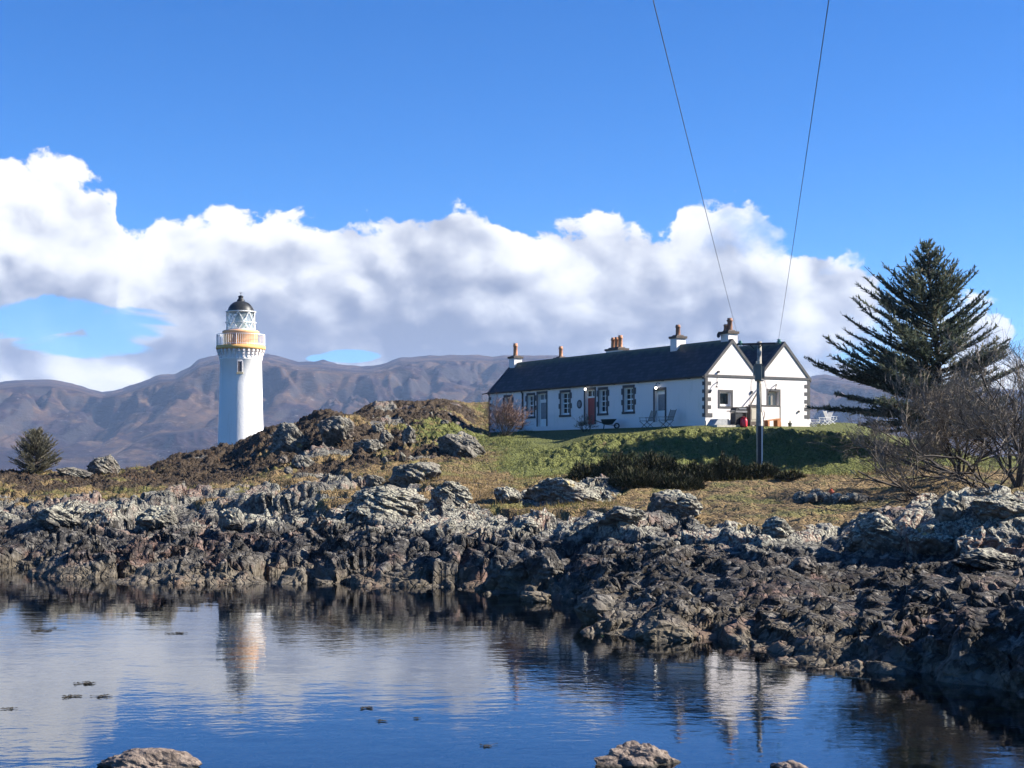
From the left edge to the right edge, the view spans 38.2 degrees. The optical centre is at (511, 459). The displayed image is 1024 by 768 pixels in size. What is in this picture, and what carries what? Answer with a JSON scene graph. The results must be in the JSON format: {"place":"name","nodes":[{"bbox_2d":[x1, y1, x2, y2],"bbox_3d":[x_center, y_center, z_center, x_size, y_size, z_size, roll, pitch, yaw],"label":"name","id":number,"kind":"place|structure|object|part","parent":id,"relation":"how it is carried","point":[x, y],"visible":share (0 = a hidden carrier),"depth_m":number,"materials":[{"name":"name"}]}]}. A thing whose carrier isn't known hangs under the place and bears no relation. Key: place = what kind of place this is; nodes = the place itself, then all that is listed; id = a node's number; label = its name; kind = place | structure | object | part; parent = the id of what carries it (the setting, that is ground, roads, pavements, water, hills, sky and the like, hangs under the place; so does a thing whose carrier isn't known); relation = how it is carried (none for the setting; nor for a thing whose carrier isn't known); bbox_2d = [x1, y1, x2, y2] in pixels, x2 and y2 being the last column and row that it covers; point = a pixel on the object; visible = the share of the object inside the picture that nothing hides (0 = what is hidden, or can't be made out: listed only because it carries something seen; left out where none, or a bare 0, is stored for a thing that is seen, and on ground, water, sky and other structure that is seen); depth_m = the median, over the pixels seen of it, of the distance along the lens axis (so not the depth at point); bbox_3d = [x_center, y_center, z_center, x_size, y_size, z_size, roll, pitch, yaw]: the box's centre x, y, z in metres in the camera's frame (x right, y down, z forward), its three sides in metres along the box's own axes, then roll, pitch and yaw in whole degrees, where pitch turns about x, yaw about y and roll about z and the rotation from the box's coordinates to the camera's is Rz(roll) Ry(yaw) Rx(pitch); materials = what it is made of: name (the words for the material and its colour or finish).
{"place":"outdoors","nodes":[
{"label":"outdoors","id":0,"kind":"place"},
{"bbox_2d":[0,422,279,461],"bbox_3d":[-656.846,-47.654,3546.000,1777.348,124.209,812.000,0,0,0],"label":"hills","id":1,"kind":"structure","parent":0,"point":[158,446],"depth_m":3226.35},
{"bbox_2d":[101,381,476,443],"bbox_3d":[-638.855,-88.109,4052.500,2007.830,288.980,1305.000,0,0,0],"label":"hills","id":2,"kind":"structure","parent":0,"point":[351,404],"depth_m":3604.99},
{"bbox_2d":[315,360,335,363],"bbox_3d":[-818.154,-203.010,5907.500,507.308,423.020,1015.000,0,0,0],"label":"hills","id":3,"kind":"structure","parent":0,"point":[324,361],"depth_m":6093.10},
{"bbox_2d":[0,462,1023,767],"bbox_3d":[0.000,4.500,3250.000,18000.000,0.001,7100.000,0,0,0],"label":"water","id":4,"kind":"structure","parent":0,"point":[268,674],"depth_m":28.89,"materials":[{"name":"liquid"}]},
{"bbox_2d":[33,627,63,631],"bbox_3d":[-12.365,4.479,39.142,0.965,0.022,0.878,0,0,-39],"label":"floating seaweed","id":5,"kind":"object","parent":4,"relation":"on","point":[39,629],"visible":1,"depth_m":39.11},
{"bbox_2d":[96,748,201,767],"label":"sea rock","id":6,"kind":"object","parent":4,"relation":"in","point":[150,758],"visible":1,"depth_m":21.53,"materials":[{"name":"stone"}]},
{"bbox_2d":[594,740,680,767],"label":"sea rock","id":7,"kind":"object","parent":4,"relation":"in","point":[631,754],"visible":0.96,"depth_m":21.85,"materials":[{"name":"stone"}]},
{"bbox_2d":[770,760,807,767],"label":"sea rock","id":8,"kind":"object","parent":4,"relation":"in","point":[789,764],"visible":1,"depth_m":21.46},
{"bbox_2d":[0,398,1023,696],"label":"ground","id":9,"kind":"structure","parent":0,"point":[716,568],"depth_m":55.97,"materials":[{"name":"stone"}]},
{"bbox_2d":[7,427,63,473],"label":"conifer tree","id":10,"kind":"object","parent":9,"relation":"on","point":[37,444],"visible":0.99,"depth_m":97.68,"materials":[{"name":"green plant"}]},
{"bbox_2d":[30,505,80,531],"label":"rock outcrop","id":11,"kind":"object","parent":9,"relation":"on","point":[53,517],"visible":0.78,"depth_m":63.69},
{"bbox_2d":[56,467,92,477],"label":"boulder","id":12,"kind":"object","parent":9,"relation":"on","point":[75,472],"visible":0.84,"depth_m":93.61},
{"bbox_2d":[87,454,120,474],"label":"rock outcrop","id":13,"kind":"object","parent":9,"relation":"on","point":[107,464],"visible":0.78,"depth_m":100.30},
{"bbox_2d":[135,505,177,530],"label":"boulder","id":14,"kind":"object","parent":9,"relation":"on","point":[152,517],"visible":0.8,"depth_m":62.40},
{"bbox_2d":[218,507,245,531],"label":"boulder","id":15,"kind":"object","parent":9,"relation":"on","point":[233,518],"visible":0.91,"depth_m":61.53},
{"bbox_2d":[0,398,473,489],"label":"heather","id":16,"kind":"object","parent":9,"relation":"on","point":[235,458],"visible":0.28,"depth_m":92.23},
{"bbox_2d":[216,292,265,444],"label":"lighthouse","id":17,"kind":"object","parent":9,"relation":"on","point":[240,351],"visible":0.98,"depth_m":187.81,"materials":[{"name":"paint"}]},
{"bbox_2d":[237,361,242,373],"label":"window","id":18,"kind":"structure","parent":17,"relation":"in","point":[239,363],"depth_m":187.28,"materials":[{"name":"glass"}]},
{"bbox_2d":[278,454,287,463],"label":"boulder","id":19,"kind":"object","parent":9,"relation":"on","point":[283,458],"visible":1,"depth_m":86.54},
{"bbox_2d":[283,466,292,473],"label":"boulder","id":20,"kind":"object","parent":9,"relation":"on","point":[288,470],"visible":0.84,"depth_m":81.99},
{"bbox_2d":[268,422,309,454],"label":"rock outcrop","id":21,"kind":"object","parent":9,"relation":"on","point":[288,437],"visible":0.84,"depth_m":92.66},
{"bbox_2d":[291,455,314,469],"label":"boulder","id":22,"kind":"object","parent":9,"relation":"on","point":[297,461],"visible":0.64,"depth_m":85.78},
{"bbox_2d":[317,415,354,446],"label":"rock outcrop","id":23,"kind":"object","parent":9,"relation":"on","point":[334,429],"visible":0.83,"depth_m":92.18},
{"bbox_2d":[353,439,386,452],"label":"boulder","id":24,"kind":"object","parent":9,"relation":"on","point":[368,445],"visible":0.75,"depth_m":89.27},
{"bbox_2d":[364,474,384,486],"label":"boulder","id":25,"kind":"object","parent":9,"relation":"on","point":[373,480],"visible":0.82,"depth_m":75.13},
{"bbox_2d":[371,423,384,432],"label":"boulder","id":26,"kind":"object","parent":9,"relation":"on","point":[377,427],"visible":0.97,"depth_m":96.64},
{"bbox_2d":[381,456,388,463],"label":"boulder","id":27,"kind":"object","parent":9,"relation":"on","point":[384,459],"visible":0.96,"depth_m":81.91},
{"bbox_2d":[378,430,393,443],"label":"boulder","id":28,"kind":"object","parent":9,"relation":"on","point":[385,436],"visible":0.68,"depth_m":93.46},
{"bbox_2d":[345,484,428,518],"bbox_3d":[-5.467,1.862,64.345,3.601,1.556,3.223,3,4,-9],"label":"rock outcrop","id":29,"kind":"object","parent":9,"relation":"on","point":[396,502],"visible":0.88,"depth_m":63.29,"materials":[{"name":"stone"}]},
{"bbox_2d":[399,451,405,461],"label":"boulder","id":30,"kind":"object","parent":9,"relation":"on","point":[402,457],"visible":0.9,"depth_m":82.06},
{"bbox_2d":[401,425,415,444],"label":"boulder","id":31,"kind":"object","parent":9,"relation":"on","point":[408,435],"visible":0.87,"depth_m":91.02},
{"bbox_2d":[389,462,440,486],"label":"boulder","id":32,"kind":"object","parent":9,"relation":"on","point":[406,475],"visible":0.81,"depth_m":73.48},
{"bbox_2d":[440,420,448,423],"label":"boulder","id":33,"kind":"object","parent":9,"relation":"on","point":[444,421],"visible":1,"depth_m":100.09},
{"bbox_2d":[430,481,472,503],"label":"boulder","id":34,"kind":"object","parent":9,"relation":"on","point":[451,492],"visible":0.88,"depth_m":66.66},
{"bbox_2d":[438,431,485,457],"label":"rock outcrop","id":35,"kind":"object","parent":9,"relation":"on","point":[463,444],"visible":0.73,"depth_m":85.91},
{"bbox_2d":[462,389,536,435],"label":"bush","id":36,"kind":"object","parent":9,"relation":"on","point":[510,421],"visible":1,"depth_m":97.13,"materials":[{"name":"brown plant"}]},
{"bbox_2d":[485,555,527,591],"bbox_3d":[-0.174,4.062,50.941,1.626,1.822,1.376,-28,4,-7],"label":"boulder","id":37,"kind":"object","parent":9,"relation":"on","point":[506,573],"visible":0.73,"depth_m":50.45,"materials":[{"name":"stone"}]},
{"bbox_2d":[0,400,1014,515],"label":"grass","id":38,"kind":"structure","parent":9,"relation":"on","point":[546,505],"depth_m":78.66,"materials":[{"name":"plant"}]},
{"bbox_2d":[494,486,523,503],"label":"boulder","id":39,"kind":"object","parent":9,"relation":"on","point":[507,494],"visible":0.93,"depth_m":67.11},
{"bbox_2d":[519,591,551,601],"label":"boulder","id":40,"kind":"object","parent":9,"relation":"on","point":[532,596],"visible":0.79,"depth_m":46.97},
{"bbox_2d":[524,547,564,588],"bbox_3d":[1.113,3.821,50.537,1.415,1.603,1.571,-28,4,-7],"label":"boulder","id":41,"kind":"object","parent":9,"relation":"on","point":[546,566],"visible":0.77,"depth_m":49.94,"materials":[{"name":"stone"}]},
{"bbox_2d":[523,477,600,504],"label":"rock outcrop","id":42,"kind":"object","parent":9,"relation":"on","point":[560,490],"visible":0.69,"depth_m":67.06,"materials":[{"name":"stone"}]},
{"bbox_2d":[565,459,595,479],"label":"gorse bush","id":43,"kind":"object","parent":9,"relation":"on","point":[578,472],"visible":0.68,"depth_m":74.56,"materials":[{"name":"green plant"}]},
{"bbox_2d":[574,413,598,431],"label":"bare shrub","id":44,"kind":"object","parent":9,"relation":"on","point":[585,423],"visible":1,"depth_m":94.38,"materials":[{"name":"brown plant"}]},
{"bbox_2d":[572,594,615,625],"bbox_3d":[2.289,4.162,40.492,1.307,1.070,1.271,0,0,45],"label":"boulder","id":45,"kind":"object","parent":9,"relation":"on","point":[587,609],"visible":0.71,"depth_m":40.03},
{"bbox_2d":[594,419,619,428],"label":"wheelbarrow","id":46,"kind":"object","parent":9,"relation":"on","point":[607,421],"visible":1,"depth_m":96.38,"materials":[{"name":"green metal"}]},
{"bbox_2d":[588,448,643,477],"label":"gorse bush","id":47,"kind":"object","parent":9,"relation":"on","point":[609,467],"visible":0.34,"depth_m":72.59,"materials":[{"name":"green plant"}]},
{"bbox_2d":[595,506,644,526],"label":"boulder","id":48,"kind":"object","parent":9,"relation":"on","point":[617,514],"visible":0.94,"depth_m":52.75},
{"bbox_2d":[608,464,664,487],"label":"gorse bush","id":49,"kind":"object","parent":9,"relation":"on","point":[628,477],"visible":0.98,"depth_m":70.36,"materials":[{"name":"green plant"}]},
{"bbox_2d":[482,318,811,431],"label":"cottage","id":50,"kind":"structure","parent":9,"relation":"on","point":[699,384],"depth_m":94.95,"materials":[{"name":"paint"}]},
{"bbox_2d":[503,395,513,421],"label":"window","id":51,"kind":"structure","parent":50,"relation":"in","point":[510,398],"depth_m":109.91,"materials":[{"name":"white paint"}]},
{"bbox_2d":[525,393,535,418],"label":"window","id":52,"kind":"structure","parent":50,"relation":"in","point":[532,397],"depth_m":107.38,"materials":[{"name":"white paint"}]},
{"bbox_2d":[536,391,546,426],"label":"door","id":53,"kind":"structure","parent":50,"relation":"in","point":[543,397],"depth_m":106.01,"materials":[{"name":"white paint"}]},
{"bbox_2d":[559,390,571,416],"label":"window","id":54,"kind":"structure","parent":50,"relation":"in","point":[567,405],"depth_m":103.23,"materials":[{"name":"white paint"}]},
{"bbox_2d":[584,387,595,424],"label":"door","id":55,"kind":"structure","parent":50,"relation":"in","point":[591,391],"depth_m":100.56,"materials":[{"name":"red paint"}]},
{"bbox_2d":[597,387,608,415],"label":"window","id":56,"kind":"structure","parent":50,"relation":"in","point":[604,393],"depth_m":99.27,"materials":[{"name":"white paint"}]},
{"bbox_2d":[621,385,635,413],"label":"window","id":57,"kind":"structure","parent":50,"relation":"in","point":[630,392],"depth_m":96.69,"materials":[{"name":"white paint"}]},
{"bbox_2d":[653,387,665,421],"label":"door","id":58,"kind":"structure","parent":50,"relation":"in","point":[661,394],"depth_m":93.69,"materials":[{"name":"white paint"}]},
{"bbox_2d":[718,390,732,407],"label":"window","id":59,"kind":"structure","parent":50,"relation":"in","point":[723,395],"depth_m":90.45,"materials":[{"name":"white paint"}]},
{"bbox_2d":[767,389,780,404],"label":"window","id":60,"kind":"structure","parent":50,"relation":"in","point":[771,396],"depth_m":92.37,"materials":[{"name":"beige paint"}]},
{"bbox_2d":[639,410,656,427],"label":"garden chair","id":61,"kind":"object","parent":9,"relation":"on","point":[651,417],"visible":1,"depth_m":93.03,"materials":[{"name":"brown wood"}]},
{"bbox_2d":[638,447,678,476],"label":"gorse bush","id":62,"kind":"object","parent":9,"relation":"on","point":[652,460],"visible":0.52,"depth_m":73.37,"materials":[{"name":"green plant"}]},
{"bbox_2d":[631,619,693,640],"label":"boulder","id":63,"kind":"object","parent":9,"relation":"on","point":[655,630],"visible":0.71,"depth_m":36.93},
{"bbox_2d":[658,409,676,426],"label":"garden chair","id":64,"kind":"object","parent":9,"relation":"on","point":[671,415],"visible":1,"depth_m":91.32,"materials":[{"name":"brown wood"}]},
{"bbox_2d":[648,489,703,517],"bbox_3d":[6.300,1.769,56.983,2.218,1.294,1.799,-5,4,16],"label":"boulder","id":65,"kind":"object","parent":9,"relation":"on","point":[678,502],"visible":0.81,"depth_m":56.33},
{"bbox_2d":[649,470,705,489],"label":"gorse bush","id":66,"kind":"object","parent":9,"relation":"on","point":[674,480],"visible":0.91,"depth_m":70.35,"materials":[{"name":"green plant"}]},
{"bbox_2d":[669,460,719,481],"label":"gorse bush","id":67,"kind":"object","parent":9,"relation":"on","point":[705,472],"visible":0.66,"depth_m":72.92,"materials":[{"name":"green plant"}]},
{"bbox_2d":[706,419,739,426],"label":"hatch cover","id":68,"kind":"object","parent":9,"relation":"on","point":[719,422],"visible":0.98,"depth_m":88.45,"materials":[{"name":"grey metal"}]},
{"bbox_2d":[705,450,752,480],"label":"gorse bush","id":69,"kind":"object","parent":9,"relation":"on","point":[727,468],"visible":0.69,"depth_m":74.34,"materials":[{"name":"green plant"}]},
{"bbox_2d":[726,407,746,424],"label":"barbecue","id":70,"kind":"object","parent":9,"relation":"on","point":[737,414],"visible":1,"depth_m":88.89,"materials":[{"name":"metal"}]},
{"bbox_2d":[742,417,746,426],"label":"gas cylinder","id":71,"kind":"object","parent":9,"relation":"on","point":[744,422],"visible":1,"depth_m":88.49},
{"bbox_2d":[745,406,755,425],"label":"storage cabinet","id":72,"kind":"object","parent":9,"relation":"on","point":[751,415],"visible":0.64,"depth_m":89.63,"materials":[{"name":"beige metal"}]},
{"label":"door","id":73,"kind":"part","parent":72,"relation":"part of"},
{"bbox_2d":[737,339,781,464],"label":"electricity pole","id":74,"kind":"object","parent":9,"relation":"on","point":[758,371],"visible":0.96,"depth_m":76.79,"materials":[{"name":"wood"}]},
{"bbox_2d":[653,0,739,341],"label":"overhead line","id":75,"kind":"object","parent":74,"relation":"attached to","point":[687,137],"visible":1,"depth_m":27.30,"materials":[{"name":"metal"}]},
{"bbox_2d":[778,0,828,339],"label":"overhead line","id":76,"kind":"object","parent":74,"relation":"attached to","point":[808,138],"visible":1,"depth_m":27.30,"materials":[{"name":"metal"}]},
{"bbox_2d":[748,461,780,477],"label":"gorse bush","id":77,"kind":"object","parent":9,"relation":"on","point":[763,470],"visible":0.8,"depth_m":74.97,"materials":[{"name":"green plant"}]},
{"bbox_2d":[748,405,780,425],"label":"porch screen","id":78,"kind":"object","parent":9,"relation":"on","point":[772,411],"visible":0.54,"depth_m":90.98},
{"bbox_2d":[764,418,780,425],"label":"garden bench","id":79,"kind":"object","parent":9,"relation":"on","point":[776,421],"visible":0.95,"depth_m":90.21,"materials":[{"name":"wood"}]},
{"bbox_2d":[761,516,794,537],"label":"boulder","id":80,"kind":"object","parent":9,"relation":"on","point":[775,526],"visible":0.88,"depth_m":46.78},
{"bbox_2d":[772,468,806,479],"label":"gorse bush","id":81,"kind":"object","parent":9,"relation":"on","point":[789,474],"visible":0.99,"depth_m":73.64,"materials":[{"name":"green plant"}]},
{"bbox_2d":[795,496,804,503],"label":"wall stone","id":82,"kind":"object","parent":9,"relation":"on","point":[800,499],"visible":0.81,"depth_m":61.28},
{"bbox_2d":[788,557,816,574],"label":"boulder","id":83,"kind":"object","parent":9,"relation":"on","point":[802,565],"visible":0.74,"depth_m":43.08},
{"bbox_2d":[807,493,817,502],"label":"wall stone","id":84,"kind":"object","parent":9,"relation":"on","point":[812,497],"visible":1,"depth_m":60.13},
{"bbox_2d":[810,488,822,492],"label":"wall stone","id":85,"kind":"object","parent":9,"relation":"on","point":[815,490],"visible":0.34,"depth_m":61.11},
{"bbox_2d":[817,492,829,498],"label":"wall stone","id":86,"kind":"object","parent":9,"relation":"on","point":[820,495],"visible":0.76,"depth_m":60.54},
{"bbox_2d":[819,412,832,424],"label":"garden chair","id":87,"kind":"object","parent":9,"relation":"on","point":[827,417],"visible":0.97,"depth_m":94.88,"materials":[{"name":"white plastic"}]},
{"bbox_2d":[823,411,837,423],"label":"garden chair","id":88,"kind":"object","parent":9,"relation":"on","point":[825,414],"visible":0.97,"depth_m":95.44,"materials":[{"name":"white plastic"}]},
{"bbox_2d":[829,494,835,501],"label":"wall stone","id":89,"kind":"object","parent":9,"relation":"on","point":[831,498],"visible":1,"depth_m":59.76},
{"bbox_2d":[833,497,841,503],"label":"wall stone","id":90,"kind":"object","parent":9,"relation":"on","point":[837,501],"visible":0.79,"depth_m":59.53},
{"bbox_2d":[838,495,848,501],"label":"wall stone","id":91,"kind":"object","parent":9,"relation":"on","point":[841,497],"visible":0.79,"depth_m":59.44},
{"bbox_2d":[830,419,908,474],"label":"sapling","id":92,"kind":"object","parent":9,"relation":"on","point":[856,448],"visible":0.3,"depth_m":74.46,"materials":[{"name":"brown plant"}]},
{"bbox_2d":[845,512,902,553],"bbox_3d":[11.191,2.273,45.647,1.818,1.364,1.424,-4,2,10],"label":"boulder","id":93,"kind":"object","parent":9,"relation":"on","point":[876,530],"visible":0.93,"depth_m":45.13,"materials":[{"name":"stone"}]},
{"bbox_2d":[862,419,955,484],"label":"bare shrub","id":94,"kind":"object","parent":9,"relation":"on","point":[871,460],"visible":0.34,"depth_m":66.34,"materials":[{"name":"brown plant"}]},
{"bbox_2d":[804,237,1021,449],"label":"spruce tree","id":95,"kind":"object","parent":9,"relation":"on","point":[931,303],"visible":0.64,"depth_m":82.14,"materials":[{"name":"green plant"}]},
{"bbox_2d":[808,350,1023,506],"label":"bare tree","id":96,"kind":"object","parent":9,"relation":"on","point":[953,475],"visible":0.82,"depth_m":56.15,"materials":[{"name":"brown plant"}]},
{"bbox_2d":[816,357,1023,481],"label":"bare tree","id":97,"kind":"object","parent":9,"relation":"on","point":[941,424],"visible":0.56,"depth_m":63.76,"materials":[{"name":"brown plant"}]},
{"bbox_2d":[911,590,932,601],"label":"boulder","id":98,"kind":"object","parent":9,"relation":"on","point":[923,595],"visible":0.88,"depth_m":36.53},
{"bbox_2d":[905,522,954,554],"bbox_3d":[12.743,2.464,44.941,1.645,1.133,1.712,3,1,-16],"label":"boulder","id":99,"kind":"object","parent":9,"relation":"on","point":[928,538],"visible":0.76,"depth_m":44.37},
{"bbox_2d":[940,586,948,598],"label":"boulder","id":100,"kind":"object","parent":9,"relation":"on","point":[944,591],"visible":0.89,"depth_m":36.14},
{"bbox_2d":[932,491,966,522],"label":"boulder","id":101,"kind":"object","parent":9,"relation":"on","point":[949,505],"visible":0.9,"depth_m":44.77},
{"bbox_2d":[908,307,1023,487],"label":"bare tree","id":102,"kind":"object","parent":9,"relation":"on","point":[1014,406],"visible":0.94,"depth_m":59.66,"materials":[{"name":"brown plant"}]},
{"bbox_2d":[974,487,991,494],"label":"boulder","id":103,"kind":"object","parent":9,"relation":"on","point":[983,491],"visible":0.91,"depth_m":49.81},
{"bbox_2d":[951,548,1017,570],"bbox_3d":[13.361,2.844,41.759,2.352,0.725,1.334,2,0,-11],"label":"boulder","id":104,"kind":"object","parent":9,"relation":"on","point":[984,559],"visible":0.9,"depth_m":41.29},
{"bbox_2d":[969,493,1023,521],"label":"boulder","id":105,"kind":"object","parent":9,"relation":"on","point":[999,506],"visible":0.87,"depth_m":44.03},
{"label":"wall stone","id":106,"kind":"object","parent":9,"relation":"on","visible":0},
{"bbox_2d":[848,493,860,503],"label":"wall stone","id":107,"kind":"object","parent":106,"relation":"on","point":[854,497],"visible":1,"depth_m":58.71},
{"bbox_2d":[0,354,1023,461],"bbox_3d":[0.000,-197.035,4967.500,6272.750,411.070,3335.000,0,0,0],"label":"hills","id":108,"kind":"structure","parent":0,"point":[79,423],"depth_m":3781.40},
{"bbox_2d":[0,0,1023,391],"label":"sky","id":109,"kind":"structure","parent":0,"point":[380,181],"materials":[{"name":"blue"}]},
{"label":"wall stone","id":110,"kind":"object","parent":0,"visible":0},
{"bbox_2d":[793,491,804,497],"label":"wall stone","id":111,"kind":"object","parent":110,"relation":"on","point":[799,493],"visible":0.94,"depth_m":61.68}
]}

